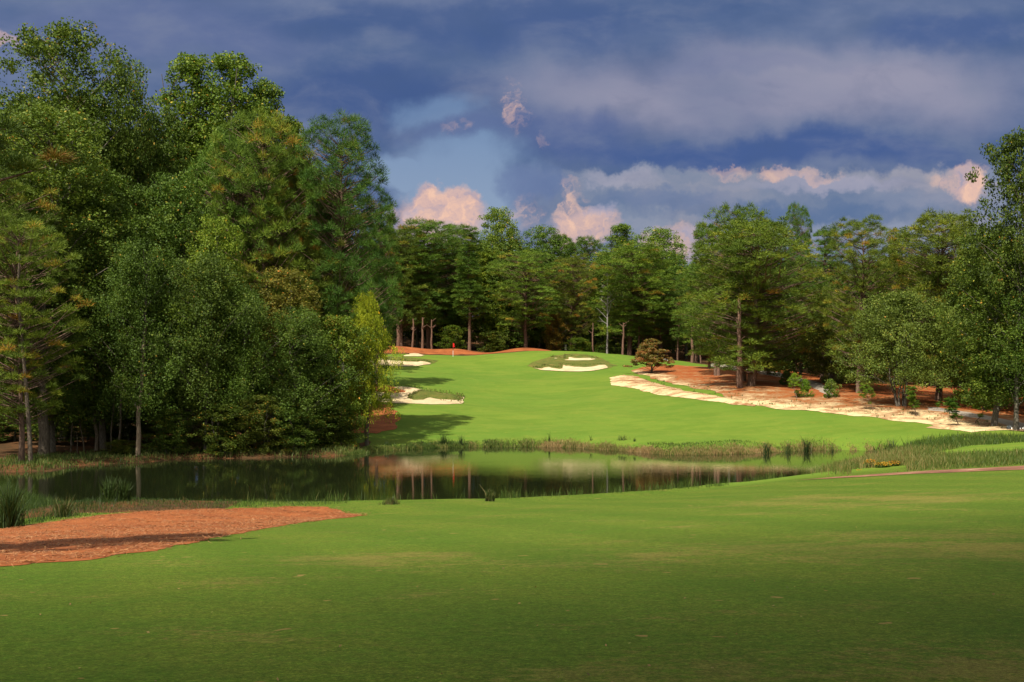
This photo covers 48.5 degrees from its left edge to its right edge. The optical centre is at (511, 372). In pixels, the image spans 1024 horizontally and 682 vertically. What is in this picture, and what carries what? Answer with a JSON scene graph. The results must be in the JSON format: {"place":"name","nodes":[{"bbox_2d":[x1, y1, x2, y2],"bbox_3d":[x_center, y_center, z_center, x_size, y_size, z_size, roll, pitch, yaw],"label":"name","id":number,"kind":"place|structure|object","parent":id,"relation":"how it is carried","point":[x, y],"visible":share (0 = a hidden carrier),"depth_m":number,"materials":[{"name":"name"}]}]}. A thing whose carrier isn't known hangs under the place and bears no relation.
{"place":"outdoors","nodes":[
{"label":"outdoors","id":0,"kind":"place"},
{"bbox_2d":[0,447,875,501],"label":"water","id":1,"kind":"structure","parent":0,"point":[440,473],"depth_m":78.12,"materials":[{"name":"green liquid"}]},
{"bbox_2d":[0,324,952,516],"bbox_3d":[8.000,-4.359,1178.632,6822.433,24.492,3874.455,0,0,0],"label":"forest floor","id":2,"kind":"structure","parent":0,"point":[8,447],"depth_m":94.42,"materials":[{"name":"soil"}]},
{"bbox_2d":[7,254,32,461],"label":"bare tree","id":3,"kind":"object","parent":2,"relation":"on","point":[29,436],"visible":0.77,"depth_m":82.78,"materials":[{"name":"grey plant"}]},
{"bbox_2d":[0,163,69,407],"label":"pine tree","id":4,"kind":"object","parent":2,"relation":"on","point":[22,210],"visible":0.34,"depth_m":88.33,"materials":[{"name":"green plant"}]},
{"bbox_2d":[33,303,53,455],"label":"bare tree","id":5,"kind":"object","parent":2,"relation":"on","point":[44,438],"visible":0.37,"depth_m":90.46,"materials":[{"name":"grey plant"}]},
{"bbox_2d":[5,252,82,419],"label":"pine tree","id":6,"kind":"object","parent":2,"relation":"on","point":[77,392],"visible":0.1,"depth_m":91.78,"materials":[{"name":"green plant"}]},
{"bbox_2d":[0,209,94,461],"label":"pine tree","id":7,"kind":"object","parent":2,"relation":"on","point":[30,295],"visible":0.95,"depth_m":83.21,"materials":[{"name":"green plant"}]},
{"bbox_2d":[0,101,138,451],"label":"broadleaf tree","id":8,"kind":"object","parent":2,"relation":"on","point":[38,118],"visible":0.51,"depth_m":92.94,"materials":[{"name":"green plant"}]},
{"bbox_2d":[0,16,152,440],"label":"broadleaf tree","id":9,"kind":"object","parent":2,"relation":"on","point":[63,33],"visible":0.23,"depth_m":104.59,"materials":[{"name":"green plant"}]},
{"bbox_2d":[40,166,166,449],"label":"broadleaf tree","id":10,"kind":"object","parent":2,"relation":"on","point":[113,187],"visible":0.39,"depth_m":96.83,"materials":[{"name":"green plant"}]},
{"bbox_2d":[98,474,126,501],"bbox_3d":[-17.945,5.112,51.045,1.355,1.383,1.231,0,0,-42],"label":"leafy weed","id":11,"kind":"object","parent":2,"relation":"on","point":[109,491],"visible":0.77,"depth_m":50.88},
{"bbox_2d":[101,439,142,455],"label":"bush","id":12,"kind":"object","parent":2,"relation":"on","point":[128,448],"visible":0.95,"depth_m":90.69,"materials":[{"name":"green plant"}]},
{"bbox_2d":[75,58,174,435],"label":"broadleaf tree","id":13,"kind":"object","parent":2,"relation":"on","point":[121,135],"visible":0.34,"depth_m":108.55,"materials":[{"name":"green plant"}]},
{"bbox_2d":[71,236,194,438],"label":"broadleaf tree","id":14,"kind":"object","parent":2,"relation":"on","point":[136,265],"visible":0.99,"depth_m":89.75,"materials":[{"name":"green plant"}]},
{"bbox_2d":[135,320,154,455],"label":"bare tree","id":15,"kind":"object","parent":2,"relation":"on","point":[138,432],"visible":0.56,"depth_m":89.82,"materials":[{"name":"grey plant"}]},
{"bbox_2d":[112,106,209,432],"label":"broadleaf tree","id":16,"kind":"object","parent":2,"relation":"on","point":[167,136],"visible":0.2,"depth_m":110.87,"materials":[{"name":"green plant"}]},
{"bbox_2d":[110,171,227,444],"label":"broadleaf tree","id":17,"kind":"object","parent":2,"relation":"on","point":[179,211],"visible":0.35,"depth_m":99.46,"materials":[{"name":"green plant"}]},
{"bbox_2d":[141,408,203,452],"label":"bush","id":18,"kind":"object","parent":2,"relation":"on","point":[169,417],"visible":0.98,"depth_m":92.04,"materials":[{"name":"green plant"}]},
{"bbox_2d":[0,442,361,471],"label":"shaded bank grass","id":19,"kind":"structure","parent":2,"relation":"on","point":[48,457],"depth_m":89.37,"materials":[{"name":"plant"}]},
{"bbox_2d":[145,51,226,428],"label":"broadleaf tree","id":20,"kind":"object","parent":2,"relation":"on","point":[187,66],"visible":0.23,"depth_m":116.74,"materials":[{"name":"green plant"}]},
{"bbox_2d":[0,88,375,444],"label":"wood","id":21,"kind":"object","parent":2,"relation":"on","point":[89,429],"visible":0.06,"depth_m":105.55,"materials":[{"name":"green plant"}]},
{"bbox_2d":[140,247,271,452],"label":"broadleaf tree","id":22,"kind":"object","parent":2,"relation":"on","point":[208,280],"visible":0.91,"depth_m":92.58,"materials":[{"name":"green plant"}]},
{"bbox_2d":[168,214,257,439],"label":"broadleaf tree","id":23,"kind":"object","parent":2,"relation":"on","point":[218,230],"visible":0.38,"depth_m":96.24,"materials":[{"name":"green plant"}]},
{"bbox_2d":[185,51,261,287],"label":"broadleaf tree","id":24,"kind":"object","parent":2,"relation":"on","point":[228,64],"visible":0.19,"depth_m":114.96,"materials":[{"name":"green plant"}]},
{"bbox_2d":[177,402,274,455],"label":"bush","id":25,"kind":"object","parent":2,"relation":"on","point":[218,426],"visible":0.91,"depth_m":92.24,"materials":[{"name":"green plant"}]},
{"bbox_2d":[164,124,296,429],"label":"pine tree","id":26,"kind":"object","parent":2,"relation":"on","point":[231,206],"visible":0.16,"depth_m":104.77,"materials":[{"name":"green plant"}]},
{"bbox_2d":[188,283,293,450],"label":"broadleaf tree","id":27,"kind":"object","parent":2,"relation":"on","point":[246,365],"visible":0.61,"depth_m":94.16,"materials":[{"name":"green plant"}]},
{"bbox_2d":[218,394,301,452],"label":"bush","id":28,"kind":"object","parent":2,"relation":"on","point":[264,407],"visible":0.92,"depth_m":93.31,"materials":[{"name":"green plant"}]},
{"bbox_2d":[195,103,333,444],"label":"pine tree","id":29,"kind":"object","parent":2,"relation":"on","point":[269,164],"visible":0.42,"depth_m":103.86,"materials":[{"name":"green plant"}]},
{"bbox_2d":[237,75,296,429],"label":"broadleaf tree","id":30,"kind":"object","parent":2,"relation":"on","point":[263,94],"visible":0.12,"depth_m":116.02,"materials":[{"name":"green plant"}]},
{"bbox_2d":[236,266,339,445],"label":"broadleaf tree","id":31,"kind":"object","parent":2,"relation":"on","point":[278,281],"visible":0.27,"depth_m":99.05,"materials":[{"name":"green plant"}]},
{"bbox_2d":[246,160,350,372],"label":"pine tree","id":32,"kind":"object","parent":2,"relation":"on","point":[270,257],"visible":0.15,"depth_m":106.73,"materials":[{"name":"green plant"}]},
{"bbox_2d":[262,408,336,451],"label":"bush","id":33,"kind":"object","parent":2,"relation":"on","point":[299,441],"visible":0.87,"depth_m":94.75,"materials":[{"name":"green plant"}]},
{"bbox_2d":[247,305,370,437],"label":"broadleaf tree","id":34,"kind":"object","parent":2,"relation":"on","point":[304,324],"visible":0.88,"depth_m":95.78,"materials":[{"name":"green plant"}]},
{"bbox_2d":[266,335,360,447],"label":"broadleaf tree","id":35,"kind":"object","parent":2,"relation":"on","point":[321,383],"visible":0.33,"depth_m":98.33,"materials":[{"name":"green plant"}]},
{"bbox_2d":[269,244,361,343],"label":"pine tree","id":36,"kind":"object","parent":2,"relation":"on","point":[320,284],"visible":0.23,"depth_m":105.34,"materials":[{"name":"green plant"}]},
{"bbox_2d":[305,403,369,448],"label":"bush","id":37,"kind":"object","parent":2,"relation":"on","point":[339,421],"visible":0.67,"depth_m":98.26,"materials":[{"name":"green plant"}]},
{"bbox_2d":[301,312,381,447],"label":"broadleaf tree","id":38,"kind":"object","parent":2,"relation":"on","point":[339,334],"visible":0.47,"depth_m":100.25,"materials":[{"name":"green plant"}]},
{"bbox_2d":[284,108,399,403],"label":"pine tree","id":39,"kind":"object","parent":2,"relation":"on","point":[355,217],"visible":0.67,"depth_m":105.77,"materials":[{"name":"green plant"}]},
{"bbox_2d":[324,402,400,432],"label":"pine straw","id":40,"kind":"object","parent":2,"relation":"on","point":[380,424],"visible":0.09,"depth_m":118.33,"materials":[{"name":"plant"}]},
{"bbox_2d":[332,291,404,445],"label":"broadleaf tree","id":41,"kind":"object","parent":2,"relation":"on","point":[368,312],"visible":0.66,"depth_m":102.90,"materials":[{"name":"green plant"}]},
{"bbox_2d":[357,383,404,392],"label":"pine straw","id":42,"kind":"object","parent":2,"relation":"on","point":[400,390],"visible":0.16,"depth_m":146.10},
{"bbox_2d":[353,202,406,383],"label":"pine tree","id":43,"kind":"object","parent":42,"relation":"on","point":[386,271],"visible":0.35,"depth_m":149.23,"materials":[{"name":"green plant"}]},
{"bbox_2d":[371,224,435,345],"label":"pine tree","id":44,"kind":"object","parent":2,"relation":"on","point":[402,242],"visible":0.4,"depth_m":222.69,"materials":[{"name":"green plant"}]},
{"bbox_2d":[372,216,473,348],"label":"pine tree","id":45,"kind":"object","parent":2,"relation":"on","point":[424,269],"visible":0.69,"depth_m":224.62,"materials":[{"name":"green plant"}]},
{"bbox_2d":[432,324,467,349],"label":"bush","id":46,"kind":"object","parent":2,"relation":"on","point":[453,331],"visible":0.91,"depth_m":223.41,"materials":[{"name":"green plant"}]},
{"bbox_2d":[430,222,474,348],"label":"pine tree","id":47,"kind":"object","parent":2,"relation":"on","point":[449,271],"visible":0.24,"depth_m":233.82,"materials":[{"name":"green plant"}]},
{"bbox_2d":[355,346,550,354],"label":"pine straw","id":48,"kind":"object","parent":2,"relation":"on","point":[435,351],"visible":0.54,"depth_m":210.99,"materials":[{"name":"plant"}]},
{"bbox_2d":[424,287,484,342],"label":"broadleaf tree","id":49,"kind":"object","parent":2,"relation":"on","point":[434,335],"visible":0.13,"depth_m":234.77,"materials":[{"name":"green plant"}]},
{"bbox_2d":[451,224,491,350],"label":"pine tree","id":50,"kind":"object","parent":2,"relation":"on","point":[470,306],"visible":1,"depth_m":218.06,"materials":[{"name":"green plant"}]},
{"bbox_2d":[463,247,514,340],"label":"broadleaf tree","id":51,"kind":"object","parent":2,"relation":"on","point":[486,322],"visible":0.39,"depth_m":235.99,"materials":[{"name":"green plant"}]},
{"bbox_2d":[473,330,513,352],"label":"broadleaf tree","id":52,"kind":"object","parent":2,"relation":"on","point":[492,342],"visible":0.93,"depth_m":220.42,"materials":[{"name":"green plant"}]},
{"bbox_2d":[472,206,526,331],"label":"broadleaf tree","id":53,"kind":"object","parent":2,"relation":"on","point":[496,232],"visible":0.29,"depth_m":244.12,"materials":[{"name":"green plant"}]},
{"bbox_2d":[485,248,572,347],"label":"pine tree","id":54,"kind":"object","parent":2,"relation":"on","point":[528,282],"visible":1,"depth_m":220.11,"materials":[{"name":"green plant"}]},
{"bbox_2d":[506,287,569,348],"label":"broadleaf tree","id":55,"kind":"object","parent":2,"relation":"on","point":[538,341],"visible":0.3,"depth_m":234.90,"materials":[{"name":"green plant"}]},
{"bbox_2d":[517,224,574,348],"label":"broadleaf tree","id":56,"kind":"object","parent":2,"relation":"on","point":[540,243],"visible":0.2,"depth_m":246.48,"materials":[{"name":"green plant"}]},
{"bbox_2d":[541,312,569,350],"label":"broadleaf tree","id":57,"kind":"object","parent":2,"relation":"on","point":[554,340],"visible":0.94,"depth_m":222.45,"materials":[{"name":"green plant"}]},
{"bbox_2d":[549,233,576,338],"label":"pine tree","id":58,"kind":"object","parent":2,"relation":"on","point":[570,243],"visible":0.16,"depth_m":249.87,"materials":[{"name":"green plant"}]},
{"bbox_2d":[541,253,602,348],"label":"pine tree","id":59,"kind":"object","parent":2,"relation":"on","point":[572,290],"visible":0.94,"depth_m":224.98,"materials":[{"name":"green plant"}]},
{"bbox_2d":[562,337,599,351],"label":"broadleaf tree","id":60,"kind":"object","parent":2,"relation":"on","point":[577,345],"visible":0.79,"depth_m":220.29,"materials":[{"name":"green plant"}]},
{"bbox_2d":[561,235,606,327],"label":"pine tree","id":61,"kind":"object","parent":2,"relation":"on","point":[585,250],"visible":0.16,"depth_m":248.29,"materials":[{"name":"green plant"}]},
{"bbox_2d":[568,265,619,345],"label":"broadleaf tree","id":62,"kind":"object","parent":2,"relation":"on","point":[596,339],"visible":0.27,"depth_m":235.98,"materials":[{"name":"green plant"}]},
{"bbox_2d":[350,238,875,358],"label":"background wood","id":63,"kind":"object","parent":2,"relation":"on","point":[418,334],"visible":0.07,"depth_m":237.32,"materials":[{"name":"green plant"}]},
{"bbox_2d":[596,333,636,353],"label":"broadleaf tree","id":64,"kind":"object","parent":2,"relation":"on","point":[614,349],"visible":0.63,"depth_m":221.33,"materials":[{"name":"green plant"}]},
{"bbox_2d":[601,223,638,352],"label":"broadleaf tree","id":65,"kind":"object","parent":2,"relation":"on","point":[621,228],"visible":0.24,"depth_m":244.70,"materials":[{"name":"green plant"}]},
{"bbox_2d":[584,241,675,355],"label":"pine tree","id":66,"kind":"object","parent":2,"relation":"on","point":[634,314],"visible":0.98,"depth_m":216.26,"materials":[{"name":"green plant"}]},
{"bbox_2d":[621,274,688,354],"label":"pine tree","id":67,"kind":"object","parent":2,"relation":"on","point":[666,338],"visible":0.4,"depth_m":220.28,"materials":[{"name":"green plant"}]},
{"bbox_2d":[617,226,694,354],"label":"broadleaf tree","id":68,"kind":"object","parent":2,"relation":"on","point":[661,241],"visible":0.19,"depth_m":230.52,"materials":[{"name":"green plant"}]},
{"bbox_2d":[647,252,690,359],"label":"broadleaf tree","id":69,"kind":"object","parent":2,"relation":"on","point":[679,264],"visible":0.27,"depth_m":226.91,"materials":[{"name":"green plant"}]},
{"bbox_2d":[667,263,717,362],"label":"pine tree","id":70,"kind":"object","parent":2,"relation":"on","point":[679,317],"visible":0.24,"depth_m":204.54,"materials":[{"name":"green plant"}]},
{"bbox_2d":[699,200,782,380],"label":"pine tree","id":71,"kind":"object","parent":2,"relation":"on","point":[751,213],"visible":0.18,"depth_m":149.57,"materials":[{"name":"green plant"}]},
{"bbox_2d":[674,214,839,385],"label":"pine tree","id":72,"kind":"object","parent":2,"relation":"on","point":[756,355],"visible":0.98,"depth_m":140.95,"materials":[{"name":"green plant"}]},
{"bbox_2d":[779,201,813,372],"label":"pine tree","id":73,"kind":"object","parent":2,"relation":"on","point":[796,222],"visible":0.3,"depth_m":167.25,"materials":[{"name":"green plant"}]},
{"bbox_2d":[782,288,863,379],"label":"broadleaf tree","id":74,"kind":"object","parent":2,"relation":"on","point":[818,362],"visible":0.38,"depth_m":148.71,"materials":[{"name":"green plant"}]},
{"bbox_2d":[780,225,872,378],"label":"pine tree","id":75,"kind":"object","parent":2,"relation":"on","point":[824,249],"visible":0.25,"depth_m":157.09,"materials":[{"name":"green plant"}]},
{"bbox_2d":[677,237,1023,410],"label":"wood","id":76,"kind":"object","parent":2,"relation":"on","point":[800,367],"visible":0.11,"depth_m":160.84,"materials":[{"name":"green plant"}]},
{"bbox_2d":[809,213,909,392],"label":"pine tree","id":77,"kind":"object","parent":2,"relation":"on","point":[845,271],"visible":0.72,"depth_m":133.59,"materials":[{"name":"green plant"}]},
{"bbox_2d":[827,313,894,382],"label":"broadleaf tree","id":78,"kind":"object","parent":2,"relation":"on","point":[846,364],"visible":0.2,"depth_m":141.57,"materials":[{"name":"green plant"}]},
{"bbox_2d":[869,225,932,384],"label":"broadleaf tree","id":79,"kind":"object","parent":2,"relation":"on","point":[898,250],"visible":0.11,"depth_m":149.37,"materials":[{"name":"green plant"}]},
{"bbox_2d":[825,290,981,406],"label":"broadleaf tree","id":80,"kind":"object","parent":2,"relation":"on","point":[898,354],"visible":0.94,"depth_m":118.77,"materials":[{"name":"green plant"}]},
{"bbox_2d":[872,206,1010,400],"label":"pine tree","id":81,"kind":"object","parent":2,"relation":"on","point":[951,228],"visible":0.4,"depth_m":126.73,"materials":[{"name":"green plant"}]},
{"bbox_2d":[932,290,1011,404],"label":"broadleaf tree","id":82,"kind":"object","parent":2,"relation":"on","point":[952,299],"visible":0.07,"depth_m":123.72,"materials":[{"name":"green plant"}]},
{"bbox_2d":[931,224,1023,425],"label":"broadleaf tree","id":83,"kind":"object","parent":2,"relation":"on","point":[980,389],"visible":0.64,"depth_m":103.07,"materials":[{"name":"green plant"}]},
{"bbox_2d":[936,125,1023,430],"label":"broadleaf tree","id":84,"kind":"object","parent":2,"relation":"on","point":[1007,161],"visible":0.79,"depth_m":100.69,"materials":[{"name":"green plant"}]},
{"bbox_2d":[0,460,1023,681],"bbox_3d":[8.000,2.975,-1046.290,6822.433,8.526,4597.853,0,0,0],"label":"lawn","id":85,"kind":"structure","parent":0,"point":[602,578],"depth_m":14.68,"materials":[{"name":"plant"}]},
{"bbox_2d":[0,473,35,528],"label":"grass clump","id":86,"kind":"object","parent":85,"relation":"on","point":[9,512],"visible":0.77,"depth_m":42.89,"materials":[{"name":"plant"}]},
{"bbox_2d":[49,494,77,517],"bbox_3d":[-18.100,5.357,46.028,1.095,0.985,1.178,0,0,-29],"label":"reed clump","id":87,"kind":"object","parent":85,"relation":"on","point":[64,509],"visible":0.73,"depth_m":45.86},
{"bbox_2d":[0,479,350,523],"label":"weedy bank grass","id":88,"kind":"structure","parent":85,"relation":"on","point":[36,502],"depth_m":51.46,"materials":[{"name":"plant"}]},
{"bbox_2d":[0,505,376,569],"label":"pine straw","id":89,"kind":"object","parent":85,"relation":"on","point":[184,519],"visible":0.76,"depth_m":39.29,"materials":[{"name":"plant"}]},
{"bbox_2d":[0,112,82,181],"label":"pine tree","id":90,"kind":"object","parent":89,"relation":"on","point":[24,163],"visible":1,"depth_m":24.19,"materials":[{"name":"green plant"}]},
{"bbox_2d":[247,470,784,500],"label":"shore grass","id":91,"kind":"structure","parent":85,"relation":"on","point":[681,485],"depth_m":62.11,"materials":[{"name":"plant"}]},
{"bbox_2d":[647,430,1023,475],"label":"rough grass","id":92,"kind":"structure","parent":85,"relation":"on","point":[916,455],"depth_m":76.32,"materials":[{"name":"plant"}]},
{"bbox_2d":[0,0,1023,316],"label":"sky","id":93,"kind":"structure","parent":0,"point":[577,117],"materials":[{"name":"blue"}]},
{"bbox_2d":[342,436,892,454],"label":"bank grass","id":94,"kind":"structure","parent":0,"point":[734,449],"depth_m":101.92,"materials":[{"name":"plant"}]},
{"bbox_2d":[610,375,754,405],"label":"waste area","id":95,"kind":"object","parent":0,"point":[636,382],"visible":1,"depth_m":142.78,"materials":[{"name":"sand"}]},
{"bbox_2d":[347,351,1023,487],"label":"fairway","id":96,"kind":"structure","parent":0,"point":[512,395],"depth_m":121.56,"materials":[{"name":"plant"}]},
{"bbox_2d":[372,386,463,403],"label":"sand bunker","id":97,"kind":"object","parent":96,"relation":"in","point":[401,397],"visible":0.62,"depth_m":139.67},
{"bbox_2d":[409,390,458,399],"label":"rough grass","id":98,"kind":"object","parent":97,"relation":"on","point":[429,394],"visible":0.94,"depth_m":143.13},
{"bbox_2d":[536,365,607,370],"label":"sand bunker","id":99,"kind":"object","parent":96,"relation":"in","point":[573,368],"visible":1,"depth_m":179.27},
{"bbox_2d":[528,354,616,369],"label":"grassy bunker lip","id":100,"kind":"object","parent":96,"relation":"on","point":[553,360],"visible":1,"depth_m":186.70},
{"bbox_2d":[631,365,1023,431],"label":"waste area","id":101,"kind":"object","parent":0,"point":[768,387],"visible":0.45,"depth_m":129.00,"materials":[{"name":"sand"}]},
{"bbox_2d":[623,338,674,372],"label":"dogwood tree","id":102,"kind":"object","parent":101,"relation":"on","point":[647,349],"visible":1,"depth_m":167.43,"materials":[{"name":"brown plant"}]},
{"bbox_2d":[680,221,735,375],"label":"pine tree","id":103,"kind":"object","parent":101,"relation":"on","point":[701,233],"visible":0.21,"depth_m":159.59,"materials":[{"name":"green plant"}]},
{"bbox_2d":[736,298,745,387],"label":"trunk","id":104,"kind":"object","parent":101,"relation":"on","point":[739,382],"visible":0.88,"depth_m":140.24,"materials":[{"name":"brown wood"}]},
{"bbox_2d":[966,292,1023,405],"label":"broadleaf tree","id":105,"kind":"object","parent":101,"relation":"on","point":[1019,357],"visible":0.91,"depth_m":99.46,"materials":[{"name":"green plant"}]},
{"bbox_2d":[804,466,1023,479],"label":"dirt track","id":106,"kind":"structure","parent":0,"point":[975,469],"depth_m":63.53,"materials":[{"name":"soil"}]},
{"bbox_2d":[928,407,1023,428],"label":"path","id":107,"kind":"structure","parent":0,"point":[1000,420],"depth_m":110.73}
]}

